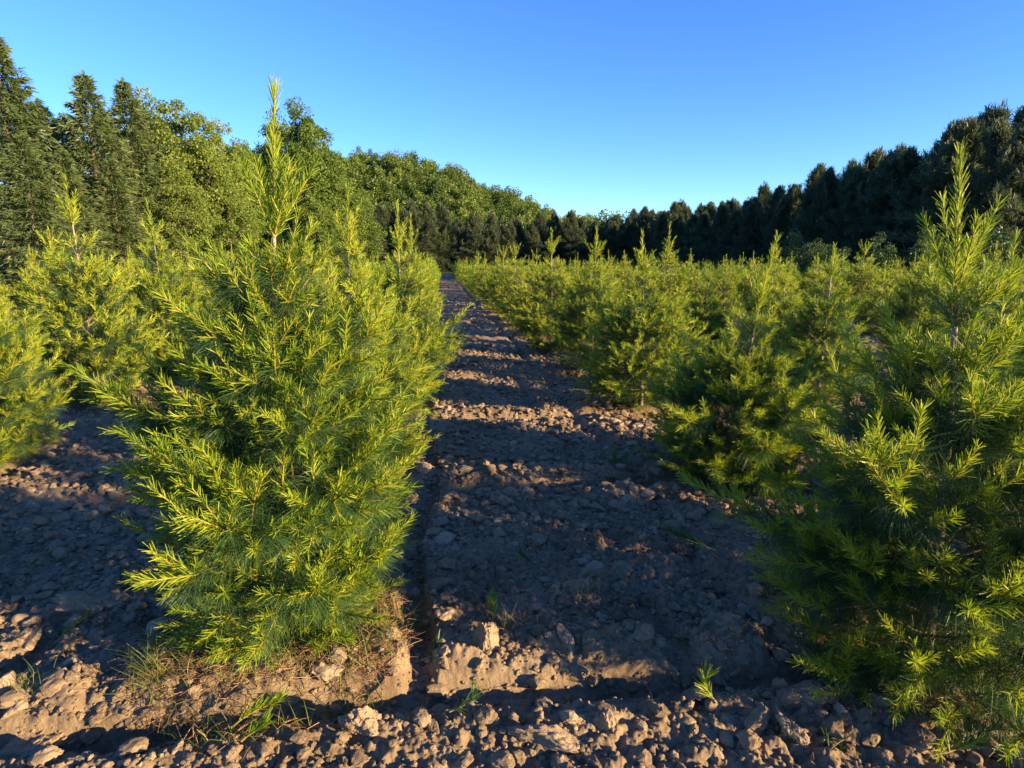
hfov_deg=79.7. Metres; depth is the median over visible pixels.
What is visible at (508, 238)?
mature pine
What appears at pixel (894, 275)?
young pine
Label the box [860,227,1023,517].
young pine
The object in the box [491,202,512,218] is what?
hillside tree
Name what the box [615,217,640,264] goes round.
mature pine
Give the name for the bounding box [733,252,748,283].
young pine
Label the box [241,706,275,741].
pine sprig
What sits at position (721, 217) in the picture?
mature pine
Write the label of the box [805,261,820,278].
young pine
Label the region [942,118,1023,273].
mature pine
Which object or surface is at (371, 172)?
hillside tree
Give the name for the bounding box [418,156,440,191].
hillside tree
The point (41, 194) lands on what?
spruce tree
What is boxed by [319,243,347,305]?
young pine
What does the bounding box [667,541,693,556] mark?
stone
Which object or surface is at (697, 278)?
young pine
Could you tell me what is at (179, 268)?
young pine
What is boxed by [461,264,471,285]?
young pine
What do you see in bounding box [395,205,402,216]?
mature pine
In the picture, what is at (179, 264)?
young pine
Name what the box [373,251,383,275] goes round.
young pine
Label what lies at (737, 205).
mature pine
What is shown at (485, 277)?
young pine
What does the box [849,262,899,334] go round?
young pine
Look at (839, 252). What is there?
sapling
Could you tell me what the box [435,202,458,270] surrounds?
mature pine
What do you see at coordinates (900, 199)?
mature pine
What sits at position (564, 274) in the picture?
young pine
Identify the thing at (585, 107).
sky
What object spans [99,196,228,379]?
young pine
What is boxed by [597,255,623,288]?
young pine
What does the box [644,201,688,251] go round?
mature pine
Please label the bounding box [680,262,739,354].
young pine
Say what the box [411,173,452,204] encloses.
hillside tree
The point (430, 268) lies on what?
young pine
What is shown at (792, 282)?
young pine
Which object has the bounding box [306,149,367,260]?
maple tree
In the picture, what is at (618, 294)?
young pine
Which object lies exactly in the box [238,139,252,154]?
hillside tree
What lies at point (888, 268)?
young pine
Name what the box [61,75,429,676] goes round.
young pine
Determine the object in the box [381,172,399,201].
hillside tree
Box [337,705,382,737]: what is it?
soil clod
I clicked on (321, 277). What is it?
young pine
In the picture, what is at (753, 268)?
young pine
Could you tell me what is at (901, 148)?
mature pine
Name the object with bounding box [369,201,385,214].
hillside tree
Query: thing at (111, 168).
spruce tree
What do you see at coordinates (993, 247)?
sapling
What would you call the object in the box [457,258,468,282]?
young pine
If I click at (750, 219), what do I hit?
mature pine
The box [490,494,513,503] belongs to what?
soil clod
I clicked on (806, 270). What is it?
young pine
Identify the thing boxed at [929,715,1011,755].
pine sprig
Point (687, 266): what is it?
young pine
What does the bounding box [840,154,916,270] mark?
mature pine
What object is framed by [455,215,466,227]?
hillside tree
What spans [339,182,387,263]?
maple tree
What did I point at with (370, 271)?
young pine
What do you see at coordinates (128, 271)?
young pine
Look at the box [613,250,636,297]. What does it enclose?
young pine
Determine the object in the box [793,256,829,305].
young pine
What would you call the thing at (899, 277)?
young pine
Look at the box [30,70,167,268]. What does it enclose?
spruce tree
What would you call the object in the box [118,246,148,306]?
young pine
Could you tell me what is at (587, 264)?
young pine
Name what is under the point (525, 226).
hillside tree
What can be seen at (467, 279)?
young pine
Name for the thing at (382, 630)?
grass
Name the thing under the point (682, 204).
mature pine
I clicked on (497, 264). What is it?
young pine
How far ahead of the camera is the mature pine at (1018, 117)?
47.02 m
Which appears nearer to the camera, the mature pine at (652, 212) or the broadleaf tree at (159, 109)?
the broadleaf tree at (159, 109)
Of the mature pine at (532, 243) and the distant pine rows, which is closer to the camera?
the distant pine rows
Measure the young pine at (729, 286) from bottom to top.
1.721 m
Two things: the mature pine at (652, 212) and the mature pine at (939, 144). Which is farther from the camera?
the mature pine at (652, 212)
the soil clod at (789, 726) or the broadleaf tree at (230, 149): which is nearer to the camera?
the soil clod at (789, 726)
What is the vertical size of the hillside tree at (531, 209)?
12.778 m
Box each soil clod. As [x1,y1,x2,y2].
[0,732,63,760]
[51,590,129,612]
[186,739,219,744]
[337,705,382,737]
[422,462,441,477]
[473,622,498,651]
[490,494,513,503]
[505,724,580,754]
[556,623,574,652]
[592,708,615,731]
[775,711,810,748]
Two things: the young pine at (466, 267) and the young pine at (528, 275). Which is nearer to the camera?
the young pine at (528, 275)
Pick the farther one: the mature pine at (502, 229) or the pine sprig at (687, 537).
the mature pine at (502, 229)
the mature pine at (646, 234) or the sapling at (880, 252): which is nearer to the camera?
the sapling at (880, 252)
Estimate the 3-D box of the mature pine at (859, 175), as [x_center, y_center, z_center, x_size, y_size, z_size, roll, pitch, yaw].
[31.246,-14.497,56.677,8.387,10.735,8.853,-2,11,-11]
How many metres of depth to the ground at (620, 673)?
2.37 m
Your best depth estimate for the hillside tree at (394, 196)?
164.02 m
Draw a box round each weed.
[485,603,549,633]
[552,567,606,604]
[584,443,646,464]
[772,712,804,748]
[812,718,852,751]
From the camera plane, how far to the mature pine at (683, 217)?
102.66 m
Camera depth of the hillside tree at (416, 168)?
189.69 m
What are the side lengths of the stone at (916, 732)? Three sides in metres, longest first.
0.121 x 0.119 x 0.104 m
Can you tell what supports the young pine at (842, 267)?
on the ground at (620, 673)
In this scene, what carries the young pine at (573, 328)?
on the ground at (620, 673)
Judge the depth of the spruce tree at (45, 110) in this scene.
31.99 m
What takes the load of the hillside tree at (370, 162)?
on the ground at (620, 673)
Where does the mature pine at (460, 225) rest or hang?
on the ground at (620, 673)
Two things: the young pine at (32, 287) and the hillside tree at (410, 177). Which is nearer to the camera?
the young pine at (32, 287)
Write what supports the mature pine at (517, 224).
on the ground at (620, 673)
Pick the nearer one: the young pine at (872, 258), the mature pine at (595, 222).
the young pine at (872, 258)
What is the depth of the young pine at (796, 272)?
29.12 m
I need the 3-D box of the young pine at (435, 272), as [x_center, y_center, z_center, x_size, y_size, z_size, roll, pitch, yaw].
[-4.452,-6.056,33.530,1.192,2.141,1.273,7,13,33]
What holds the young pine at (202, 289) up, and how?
on the ground at (620, 673)
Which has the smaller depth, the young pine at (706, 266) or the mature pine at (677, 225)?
the young pine at (706, 266)
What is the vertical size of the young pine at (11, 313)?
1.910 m
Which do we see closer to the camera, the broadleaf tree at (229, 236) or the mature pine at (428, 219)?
the broadleaf tree at (229, 236)
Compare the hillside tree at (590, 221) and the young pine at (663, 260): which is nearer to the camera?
the young pine at (663, 260)
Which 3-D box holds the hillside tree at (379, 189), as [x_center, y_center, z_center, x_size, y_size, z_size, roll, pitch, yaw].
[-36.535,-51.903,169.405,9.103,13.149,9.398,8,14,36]
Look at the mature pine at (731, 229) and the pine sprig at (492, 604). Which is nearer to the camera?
the pine sprig at (492, 604)
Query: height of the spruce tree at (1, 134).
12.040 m
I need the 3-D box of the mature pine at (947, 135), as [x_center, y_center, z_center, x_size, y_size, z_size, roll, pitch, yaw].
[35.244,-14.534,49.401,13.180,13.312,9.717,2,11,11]
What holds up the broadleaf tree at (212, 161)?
on the ground at (620, 673)
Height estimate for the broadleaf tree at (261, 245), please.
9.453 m
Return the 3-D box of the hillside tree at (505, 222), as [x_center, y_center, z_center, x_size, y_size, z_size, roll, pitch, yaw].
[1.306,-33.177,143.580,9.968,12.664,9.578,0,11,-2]
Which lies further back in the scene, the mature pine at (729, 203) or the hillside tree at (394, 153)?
the hillside tree at (394, 153)
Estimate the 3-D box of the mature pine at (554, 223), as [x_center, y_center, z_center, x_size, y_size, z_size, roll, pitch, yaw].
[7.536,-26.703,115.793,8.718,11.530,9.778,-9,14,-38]
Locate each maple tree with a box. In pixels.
[244,96,349,259]
[281,191,346,263]
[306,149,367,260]
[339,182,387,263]
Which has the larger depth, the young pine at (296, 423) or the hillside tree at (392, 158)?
the hillside tree at (392, 158)
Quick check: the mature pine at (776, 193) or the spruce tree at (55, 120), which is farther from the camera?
the mature pine at (776, 193)
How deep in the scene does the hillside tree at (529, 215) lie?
151.27 m
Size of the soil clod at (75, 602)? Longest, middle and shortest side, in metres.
0.415 x 0.103 x 0.091 m
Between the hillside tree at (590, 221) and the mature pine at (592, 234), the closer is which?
the mature pine at (592, 234)
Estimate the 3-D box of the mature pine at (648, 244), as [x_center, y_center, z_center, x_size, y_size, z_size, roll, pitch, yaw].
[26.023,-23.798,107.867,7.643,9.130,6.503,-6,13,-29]
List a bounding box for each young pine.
[0,275,13,309]
[0,284,24,325]
[0,297,76,472]
[6,170,169,406]
[10,225,102,351]
[10,245,37,312]
[11,248,42,298]
[22,249,60,321]
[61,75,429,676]
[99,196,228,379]
[111,245,156,331]
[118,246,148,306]
[156,254,196,322]
[169,252,195,286]
[174,252,184,274]
[178,249,205,296]
[193,262,214,302]
[195,241,262,350]
[216,245,237,291]
[260,181,448,467]
[297,243,319,289]
[313,261,328,288]
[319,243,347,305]
[364,259,376,284]
[369,199,473,402]
[369,251,383,276]
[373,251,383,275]
[381,212,465,362]
[396,246,441,309]
[416,252,436,293]
[422,256,436,292]
[424,257,437,286]
[425,252,438,290]
[428,255,440,288]
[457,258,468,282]
[459,257,472,283]
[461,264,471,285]
[463,255,483,290]
[466,252,483,297]
[466,255,497,297]
[474,244,519,312]
[475,265,489,300]
[478,249,505,309]
[479,242,532,318]
[497,258,531,324]
[505,251,556,336]
[507,229,584,354]
[525,249,543,282]
[536,256,550,284]
[542,225,633,373]
[549,255,569,275]
[553,259,571,303]
[565,257,571,271]
[566,228,718,414]
[568,255,577,276]
[569,252,586,291]
[577,250,596,276]
[589,249,626,310]
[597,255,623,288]
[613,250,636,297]
[615,255,650,307]
[626,221,714,336]
[626,250,653,291]
[633,231,857,505]
[648,256,656,271]
[654,253,685,298]
[664,256,678,279]
[676,137,1023,766]
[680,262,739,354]
[681,251,704,292]
[682,257,701,296]
[684,264,708,299]
[697,269,722,300]
[700,254,748,323]
[700,261,715,290]
[707,256,730,290]
[718,258,740,293]
[729,258,756,311]
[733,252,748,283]
[733,252,763,300]
[734,230,808,332]
[734,257,745,275]
[734,257,832,370]
[763,241,886,403]
[784,251,804,290]
[788,264,801,295]
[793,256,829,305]
[799,259,811,283]
[802,252,856,321]
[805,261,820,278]
[807,255,836,296]
[832,239,887,311]
[834,252,852,280]
[844,266,868,300]
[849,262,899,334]
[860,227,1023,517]
[865,254,885,292]
[869,226,961,364]
[878,259,906,305]
[883,260,897,285]
[888,261,903,285]
[893,252,934,319]
[903,254,936,292]
[961,241,1022,326]
[974,253,988,280]
[1010,260,1023,299]
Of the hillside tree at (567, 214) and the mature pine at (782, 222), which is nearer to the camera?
the mature pine at (782, 222)
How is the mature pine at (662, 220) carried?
on the ground at (620, 673)
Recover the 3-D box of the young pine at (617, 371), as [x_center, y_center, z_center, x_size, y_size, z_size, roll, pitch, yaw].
[1.373,-0.615,6.237,1.481,1.922,1.508,3,12,16]
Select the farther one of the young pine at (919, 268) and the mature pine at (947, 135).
the mature pine at (947, 135)
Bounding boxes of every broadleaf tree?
[122,85,207,249]
[133,155,213,269]
[139,105,236,267]
[194,116,251,251]
[200,174,259,263]
[217,137,271,265]
[245,187,296,260]
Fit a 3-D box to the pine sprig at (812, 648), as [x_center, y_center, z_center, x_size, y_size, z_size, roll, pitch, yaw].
[1.119,0.969,2.267,0.155,0.063,0.272,-11,21,-44]
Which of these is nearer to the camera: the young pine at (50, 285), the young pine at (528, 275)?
the young pine at (50, 285)
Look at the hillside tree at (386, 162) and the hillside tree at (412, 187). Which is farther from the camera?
the hillside tree at (386, 162)
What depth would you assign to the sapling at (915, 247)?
32.45 m
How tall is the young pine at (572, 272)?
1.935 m
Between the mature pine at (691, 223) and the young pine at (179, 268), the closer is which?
the young pine at (179, 268)
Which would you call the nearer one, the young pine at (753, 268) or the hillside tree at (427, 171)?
the young pine at (753, 268)
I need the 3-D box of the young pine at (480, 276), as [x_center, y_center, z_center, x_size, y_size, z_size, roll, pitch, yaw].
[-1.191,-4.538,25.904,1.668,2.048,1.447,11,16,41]
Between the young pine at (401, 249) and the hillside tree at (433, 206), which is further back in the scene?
the hillside tree at (433, 206)
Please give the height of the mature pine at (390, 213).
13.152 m
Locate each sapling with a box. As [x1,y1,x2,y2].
[778,227,807,273]
[798,237,830,272]
[819,244,852,268]
[854,231,899,276]
[905,224,951,271]
[947,222,1019,273]
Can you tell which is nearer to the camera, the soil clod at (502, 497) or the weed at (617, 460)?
the soil clod at (502, 497)
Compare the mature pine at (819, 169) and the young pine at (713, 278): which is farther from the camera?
the mature pine at (819, 169)
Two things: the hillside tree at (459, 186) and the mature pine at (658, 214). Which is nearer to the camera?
the mature pine at (658, 214)
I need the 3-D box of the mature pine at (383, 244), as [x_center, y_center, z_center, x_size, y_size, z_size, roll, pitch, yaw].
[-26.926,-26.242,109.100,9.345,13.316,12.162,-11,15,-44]
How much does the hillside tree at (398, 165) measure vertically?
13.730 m
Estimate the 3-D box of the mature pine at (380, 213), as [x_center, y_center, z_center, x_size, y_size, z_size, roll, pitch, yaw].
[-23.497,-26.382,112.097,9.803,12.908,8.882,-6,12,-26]
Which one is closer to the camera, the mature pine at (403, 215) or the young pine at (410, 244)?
the young pine at (410, 244)
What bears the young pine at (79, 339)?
on the ground at (620, 673)
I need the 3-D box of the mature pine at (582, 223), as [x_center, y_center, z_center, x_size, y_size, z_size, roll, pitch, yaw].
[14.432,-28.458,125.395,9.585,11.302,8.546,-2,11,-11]
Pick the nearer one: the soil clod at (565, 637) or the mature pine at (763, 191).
the soil clod at (565, 637)
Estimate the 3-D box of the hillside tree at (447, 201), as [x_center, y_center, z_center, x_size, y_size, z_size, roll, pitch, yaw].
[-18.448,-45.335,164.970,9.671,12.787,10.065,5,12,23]
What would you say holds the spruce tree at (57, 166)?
on the ground at (620, 673)
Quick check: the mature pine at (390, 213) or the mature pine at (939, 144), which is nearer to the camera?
the mature pine at (939, 144)
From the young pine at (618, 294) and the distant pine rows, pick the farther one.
the distant pine rows
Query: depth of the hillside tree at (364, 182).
170.60 m
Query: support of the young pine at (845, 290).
on the ground at (620, 673)
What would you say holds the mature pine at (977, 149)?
on the ground at (620, 673)
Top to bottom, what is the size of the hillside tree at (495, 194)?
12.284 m
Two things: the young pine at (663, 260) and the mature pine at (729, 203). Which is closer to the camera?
the young pine at (663, 260)
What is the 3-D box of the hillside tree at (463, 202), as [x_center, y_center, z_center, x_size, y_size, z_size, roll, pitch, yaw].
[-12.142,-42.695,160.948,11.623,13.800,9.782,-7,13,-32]
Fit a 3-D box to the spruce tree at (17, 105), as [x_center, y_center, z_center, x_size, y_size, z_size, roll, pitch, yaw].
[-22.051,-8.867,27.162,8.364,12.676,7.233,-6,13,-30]
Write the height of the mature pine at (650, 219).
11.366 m
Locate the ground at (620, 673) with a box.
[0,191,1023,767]
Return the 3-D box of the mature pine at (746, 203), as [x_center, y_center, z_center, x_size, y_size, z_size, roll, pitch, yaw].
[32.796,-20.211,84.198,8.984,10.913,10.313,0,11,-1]
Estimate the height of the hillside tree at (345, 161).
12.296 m
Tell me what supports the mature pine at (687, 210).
on the ground at (620, 673)
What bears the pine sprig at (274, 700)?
on the ground at (620, 673)
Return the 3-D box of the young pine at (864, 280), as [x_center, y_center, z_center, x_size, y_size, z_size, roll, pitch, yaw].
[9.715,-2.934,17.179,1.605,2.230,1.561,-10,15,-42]
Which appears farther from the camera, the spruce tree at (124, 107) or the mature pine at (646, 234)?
the mature pine at (646, 234)
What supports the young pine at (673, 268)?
on the ground at (620, 673)
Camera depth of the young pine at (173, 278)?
13.71 m
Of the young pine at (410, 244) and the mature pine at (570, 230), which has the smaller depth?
the young pine at (410, 244)
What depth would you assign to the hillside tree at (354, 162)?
183.96 m
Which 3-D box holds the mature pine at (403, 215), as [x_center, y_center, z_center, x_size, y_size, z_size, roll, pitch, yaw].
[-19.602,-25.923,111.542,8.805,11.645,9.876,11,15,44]
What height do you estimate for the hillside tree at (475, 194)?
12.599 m
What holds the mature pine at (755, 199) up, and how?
on the ground at (620, 673)
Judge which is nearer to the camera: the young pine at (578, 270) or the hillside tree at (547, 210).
the young pine at (578, 270)
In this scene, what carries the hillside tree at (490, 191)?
on the ground at (620, 673)
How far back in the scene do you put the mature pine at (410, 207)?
114.92 m
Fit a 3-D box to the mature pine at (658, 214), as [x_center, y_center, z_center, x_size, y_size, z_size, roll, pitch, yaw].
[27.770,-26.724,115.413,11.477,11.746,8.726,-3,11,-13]
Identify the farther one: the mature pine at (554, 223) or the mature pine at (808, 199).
the mature pine at (554, 223)
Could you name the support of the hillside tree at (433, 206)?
on the ground at (620, 673)
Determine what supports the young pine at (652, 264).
on the ground at (620, 673)
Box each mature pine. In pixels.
[351,205,390,266]
[366,203,400,264]
[382,206,399,263]
[382,209,428,267]
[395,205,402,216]
[396,198,425,255]
[404,202,456,269]
[423,209,465,271]
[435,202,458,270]
[445,220,463,269]
[448,212,491,268]
[455,219,470,255]
[458,215,497,264]
[469,212,507,264]
[479,224,506,265]
[497,221,526,265]
[498,224,506,259]
[500,217,526,264]
[518,210,549,261]
[518,223,546,267]
[535,212,576,266]
[548,209,591,266]
[563,219,587,263]
[577,216,587,265]
[579,225,606,265]
[581,219,611,264]
[596,221,628,264]
[600,220,616,260]
[610,213,625,239]
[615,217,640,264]
[620,220,656,265]
[621,212,640,249]
[623,208,638,221]
[634,216,653,254]
[637,206,654,223]
[643,210,670,265]
[643,225,660,265]
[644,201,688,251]
[649,209,656,220]
[649,211,662,248]
[652,212,686,264]
[670,214,704,265]
[677,209,714,266]
[677,213,685,255]
[678,198,688,213]
[678,203,705,252]
[682,205,692,219]
[686,201,716,256]
[691,200,730,265]
[700,206,752,266]
[704,198,736,256]
[716,196,769,263]
[720,201,770,265]
[732,197,741,207]
[737,185,786,263]
[742,196,750,216]
[743,183,806,267]
[751,180,771,213]
[754,192,800,267]
[773,162,826,213]
[776,166,843,270]
[779,183,821,264]
[799,166,888,265]
[803,160,866,247]
[813,146,886,236]
[831,145,923,262]
[831,149,901,245]
[837,157,857,186]
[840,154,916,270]
[860,116,973,269]
[864,155,963,275]
[876,142,906,172]
[879,115,1021,270]
[906,116,1023,269]
[928,124,950,157]
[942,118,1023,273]
[961,105,1023,239]
[976,98,1014,133]
[989,195,1023,263]
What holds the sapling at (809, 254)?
on the ground at (620, 673)
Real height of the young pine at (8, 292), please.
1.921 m
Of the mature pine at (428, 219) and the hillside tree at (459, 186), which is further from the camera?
the hillside tree at (459, 186)
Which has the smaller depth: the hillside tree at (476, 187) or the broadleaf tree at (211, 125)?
the broadleaf tree at (211, 125)
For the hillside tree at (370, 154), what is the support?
on the ground at (620, 673)
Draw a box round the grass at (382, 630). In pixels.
[2,300,1023,751]
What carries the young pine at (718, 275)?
on the ground at (620, 673)
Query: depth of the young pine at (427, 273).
19.76 m
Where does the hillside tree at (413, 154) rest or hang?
on the ground at (620, 673)
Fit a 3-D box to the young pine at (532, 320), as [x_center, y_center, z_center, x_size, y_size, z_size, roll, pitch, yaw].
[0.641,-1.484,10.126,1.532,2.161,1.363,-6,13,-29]
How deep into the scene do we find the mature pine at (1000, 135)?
44.34 m
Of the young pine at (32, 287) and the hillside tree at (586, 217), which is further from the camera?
the hillside tree at (586, 217)
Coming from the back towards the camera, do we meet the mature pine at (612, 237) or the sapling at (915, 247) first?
the mature pine at (612, 237)
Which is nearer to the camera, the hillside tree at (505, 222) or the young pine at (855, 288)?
the young pine at (855, 288)
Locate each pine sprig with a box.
[53,609,90,644]
[231,686,291,728]
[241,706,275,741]
[421,631,443,660]
[449,679,484,713]
[486,586,501,621]
[513,541,535,563]
[658,516,714,550]
[671,628,727,686]
[693,662,719,703]
[776,623,843,677]
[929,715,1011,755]
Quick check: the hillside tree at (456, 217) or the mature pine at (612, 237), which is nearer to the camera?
the mature pine at (612, 237)
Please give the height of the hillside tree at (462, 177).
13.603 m
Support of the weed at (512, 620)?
on the ground at (620, 673)
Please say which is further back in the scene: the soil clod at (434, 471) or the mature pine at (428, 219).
the mature pine at (428, 219)
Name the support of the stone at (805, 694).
on the ground at (620, 673)
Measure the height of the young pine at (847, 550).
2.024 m
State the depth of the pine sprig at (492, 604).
2.59 m
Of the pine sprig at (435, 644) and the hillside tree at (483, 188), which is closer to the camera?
the pine sprig at (435, 644)
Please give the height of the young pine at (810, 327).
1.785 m
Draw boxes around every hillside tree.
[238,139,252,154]
[331,156,361,184]
[340,154,366,187]
[341,163,361,190]
[347,146,370,166]
[356,174,384,199]
[359,189,380,206]
[360,171,395,204]
[362,162,387,193]
[364,152,388,173]
[365,148,379,167]
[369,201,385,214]
[375,154,402,190]
[379,150,393,160]
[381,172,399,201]
[382,185,407,206]
[383,154,405,181]
[384,149,402,169]
[385,157,421,183]
[390,175,422,202]
[391,200,422,217]
[396,154,422,178]
[397,171,418,199]
[402,149,426,173]
[402,158,424,193]
[407,190,429,215]
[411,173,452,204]
[413,164,443,198]
[416,195,436,214]
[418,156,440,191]
[424,175,458,197]
[432,190,459,220]
[433,207,459,221]
[435,167,450,176]
[439,161,460,180]
[439,166,460,187]
[448,188,462,208]
[448,194,485,221]
[449,164,472,186]
[454,180,474,200]
[454,186,484,215]
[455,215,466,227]
[457,196,481,214]
[458,168,472,180]
[464,208,499,223]
[465,182,489,206]
[466,176,480,185]
[476,197,494,212]
[478,184,495,207]
[481,183,496,207]
[485,203,510,222]
[490,184,500,202]
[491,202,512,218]
[492,185,506,201]
[495,185,525,210]
[496,188,522,209]
[497,210,520,224]
[501,215,529,230]
[509,202,526,216]
[513,202,536,216]
[520,216,535,239]
[523,196,538,210]
[523,211,535,229]
[524,194,540,210]
[525,204,546,216]
[540,203,553,216]
[560,209,579,220]
[584,213,596,222]
[586,209,625,231]
[586,216,605,226]
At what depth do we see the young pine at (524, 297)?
12.05 m
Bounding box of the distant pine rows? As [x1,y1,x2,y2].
[300,254,1008,282]
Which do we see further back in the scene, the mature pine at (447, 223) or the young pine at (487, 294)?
the mature pine at (447, 223)
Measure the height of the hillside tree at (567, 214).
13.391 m
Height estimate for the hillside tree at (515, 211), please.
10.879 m
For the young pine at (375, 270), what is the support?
on the ground at (620, 673)
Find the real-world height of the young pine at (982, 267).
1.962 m
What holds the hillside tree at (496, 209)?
on the ground at (620, 673)
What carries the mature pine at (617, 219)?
on the ground at (620, 673)
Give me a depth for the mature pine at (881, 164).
56.45 m
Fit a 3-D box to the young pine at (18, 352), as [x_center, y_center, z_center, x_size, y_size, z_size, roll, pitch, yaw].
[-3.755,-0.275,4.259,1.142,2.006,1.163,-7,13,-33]
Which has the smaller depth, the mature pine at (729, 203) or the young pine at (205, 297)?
the young pine at (205, 297)
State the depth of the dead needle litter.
2.16 m
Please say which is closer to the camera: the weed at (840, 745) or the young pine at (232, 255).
the weed at (840, 745)
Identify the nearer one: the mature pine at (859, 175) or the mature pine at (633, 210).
the mature pine at (859, 175)
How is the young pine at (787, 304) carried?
on the ground at (620, 673)
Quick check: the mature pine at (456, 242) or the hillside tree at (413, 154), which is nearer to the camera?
the mature pine at (456, 242)
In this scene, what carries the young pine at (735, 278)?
on the ground at (620, 673)
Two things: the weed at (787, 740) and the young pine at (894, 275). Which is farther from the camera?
the young pine at (894, 275)
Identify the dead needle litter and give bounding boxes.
[3,331,1023,760]
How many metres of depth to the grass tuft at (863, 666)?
2.17 m
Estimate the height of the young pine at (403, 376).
2.139 m
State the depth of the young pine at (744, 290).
18.52 m
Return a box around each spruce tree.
[0,37,118,289]
[0,92,31,281]
[0,130,109,304]
[1,97,112,279]
[21,147,126,272]
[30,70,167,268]
[50,112,113,229]
[79,158,174,274]
[84,111,189,272]
[86,76,196,270]
[115,105,216,271]
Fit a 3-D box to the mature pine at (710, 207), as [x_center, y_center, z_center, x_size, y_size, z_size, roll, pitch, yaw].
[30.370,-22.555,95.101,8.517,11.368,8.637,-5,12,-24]
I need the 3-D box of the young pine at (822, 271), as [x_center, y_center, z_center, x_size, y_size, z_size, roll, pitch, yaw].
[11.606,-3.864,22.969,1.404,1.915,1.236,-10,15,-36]
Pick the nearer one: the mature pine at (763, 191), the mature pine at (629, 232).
the mature pine at (763, 191)
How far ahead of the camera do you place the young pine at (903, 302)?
8.54 m
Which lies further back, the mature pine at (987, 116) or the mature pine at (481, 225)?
the mature pine at (481, 225)
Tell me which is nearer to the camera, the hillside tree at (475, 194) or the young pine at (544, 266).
the young pine at (544, 266)
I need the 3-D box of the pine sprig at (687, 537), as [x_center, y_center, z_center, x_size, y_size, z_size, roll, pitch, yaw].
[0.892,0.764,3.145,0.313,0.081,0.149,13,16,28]
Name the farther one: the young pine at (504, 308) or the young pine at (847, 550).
the young pine at (504, 308)
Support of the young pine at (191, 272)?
on the ground at (620, 673)
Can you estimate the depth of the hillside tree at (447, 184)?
177.63 m
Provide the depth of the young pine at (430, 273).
23.43 m
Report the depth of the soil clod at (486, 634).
2.29 m
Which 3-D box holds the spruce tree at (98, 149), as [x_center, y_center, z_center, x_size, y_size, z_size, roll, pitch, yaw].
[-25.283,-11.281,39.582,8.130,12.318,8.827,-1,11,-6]
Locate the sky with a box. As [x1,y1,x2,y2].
[0,0,1023,222]
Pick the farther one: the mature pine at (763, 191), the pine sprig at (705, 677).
the mature pine at (763, 191)
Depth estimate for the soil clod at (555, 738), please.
1.89 m
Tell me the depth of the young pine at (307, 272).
16.37 m
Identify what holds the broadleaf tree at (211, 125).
on the ground at (620, 673)
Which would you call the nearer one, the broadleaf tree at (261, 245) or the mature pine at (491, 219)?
the broadleaf tree at (261, 245)
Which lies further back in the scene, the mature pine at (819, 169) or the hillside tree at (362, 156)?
the hillside tree at (362, 156)
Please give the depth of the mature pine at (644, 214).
123.67 m
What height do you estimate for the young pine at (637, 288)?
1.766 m
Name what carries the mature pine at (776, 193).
on the ground at (620, 673)
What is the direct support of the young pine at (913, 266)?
on the ground at (620, 673)
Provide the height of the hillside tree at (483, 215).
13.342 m
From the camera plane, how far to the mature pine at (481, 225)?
115.88 m
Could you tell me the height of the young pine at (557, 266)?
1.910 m
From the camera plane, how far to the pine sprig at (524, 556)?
2.98 m
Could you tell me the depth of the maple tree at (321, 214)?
52.20 m
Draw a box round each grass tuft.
[1,654,58,702]
[110,627,194,693]
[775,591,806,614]
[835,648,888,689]
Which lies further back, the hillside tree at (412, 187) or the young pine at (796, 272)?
the hillside tree at (412, 187)
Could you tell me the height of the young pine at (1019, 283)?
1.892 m
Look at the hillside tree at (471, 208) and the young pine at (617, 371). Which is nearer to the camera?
the young pine at (617, 371)
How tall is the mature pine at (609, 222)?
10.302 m
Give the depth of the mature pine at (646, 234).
112.20 m
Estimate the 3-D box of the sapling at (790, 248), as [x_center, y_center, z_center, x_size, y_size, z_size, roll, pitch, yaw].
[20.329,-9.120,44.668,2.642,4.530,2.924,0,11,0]
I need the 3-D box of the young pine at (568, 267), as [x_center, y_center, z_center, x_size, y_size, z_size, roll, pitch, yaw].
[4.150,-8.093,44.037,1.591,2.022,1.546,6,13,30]
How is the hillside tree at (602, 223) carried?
on the ground at (620, 673)
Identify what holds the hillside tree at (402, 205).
on the ground at (620, 673)
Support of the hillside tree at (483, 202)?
on the ground at (620, 673)
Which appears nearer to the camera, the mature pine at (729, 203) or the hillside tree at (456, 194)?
the mature pine at (729, 203)
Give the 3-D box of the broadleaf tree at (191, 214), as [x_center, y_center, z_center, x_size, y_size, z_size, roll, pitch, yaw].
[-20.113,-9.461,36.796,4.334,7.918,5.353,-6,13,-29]
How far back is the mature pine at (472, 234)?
111.94 m
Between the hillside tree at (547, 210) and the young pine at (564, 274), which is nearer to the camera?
the young pine at (564, 274)
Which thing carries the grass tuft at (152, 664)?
on the ground at (620, 673)
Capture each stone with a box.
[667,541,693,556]
[797,683,838,707]
[889,717,935,744]
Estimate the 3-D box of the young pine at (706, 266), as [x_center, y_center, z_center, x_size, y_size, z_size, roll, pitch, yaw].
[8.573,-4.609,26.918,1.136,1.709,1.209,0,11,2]
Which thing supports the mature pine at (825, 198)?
on the ground at (620, 673)
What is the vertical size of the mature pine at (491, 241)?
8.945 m
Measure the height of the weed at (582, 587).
0.106 m
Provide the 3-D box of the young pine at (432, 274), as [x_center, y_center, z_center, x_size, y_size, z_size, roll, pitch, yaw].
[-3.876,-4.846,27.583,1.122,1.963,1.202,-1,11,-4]
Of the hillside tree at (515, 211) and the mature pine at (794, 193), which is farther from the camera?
the hillside tree at (515, 211)

